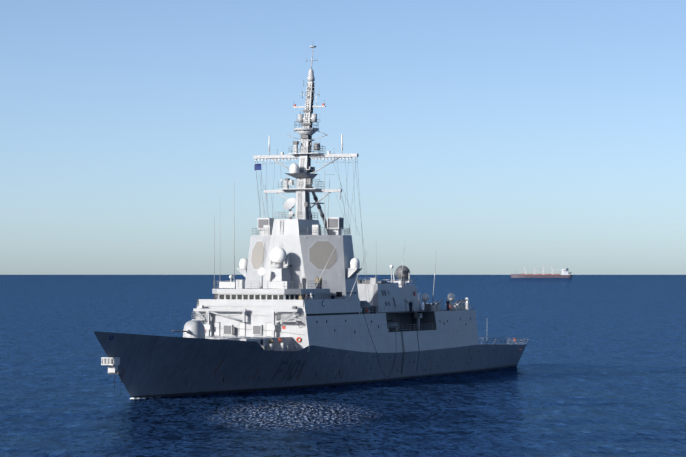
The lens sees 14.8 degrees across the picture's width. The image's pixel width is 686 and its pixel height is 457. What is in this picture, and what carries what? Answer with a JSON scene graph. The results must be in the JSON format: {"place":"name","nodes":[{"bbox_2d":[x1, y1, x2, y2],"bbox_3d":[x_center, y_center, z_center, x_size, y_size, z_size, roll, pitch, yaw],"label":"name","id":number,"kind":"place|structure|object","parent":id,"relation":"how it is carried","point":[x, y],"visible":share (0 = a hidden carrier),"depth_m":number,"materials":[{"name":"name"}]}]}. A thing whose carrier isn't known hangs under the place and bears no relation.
{"place":"outdoors","nodes":[
{"label":"outdoors","id":0,"kind":"place"},
{"bbox_2d":[0,275,685,456],"bbox_3d":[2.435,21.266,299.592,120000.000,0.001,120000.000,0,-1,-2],"label":"sea","id":1,"kind":"structure","parent":0,"point":[599,370],"depth_m":362.51,"materials":[{"name":"liquid"}]},
{"bbox_2d":[93,46,528,398],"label":"frigate","id":2,"kind":"object","parent":1,"relation":"on","point":[301,306],"visible":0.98,"depth_m":384.54,"materials":[{"name":"grey metal"}]},
{"bbox_2d":[510,267,571,277],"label":"bulk carrier","id":3,"kind":"object","parent":1,"relation":"on","point":[565,273],"visible":0.98,"depth_m":11008.30,"materials":[{"name":"grey metal"}]},
{"bbox_2d":[0,0,685,274],"label":"sky","id":4,"kind":"structure","parent":0,"point":[494,137],"materials":[{"name":"blue"}]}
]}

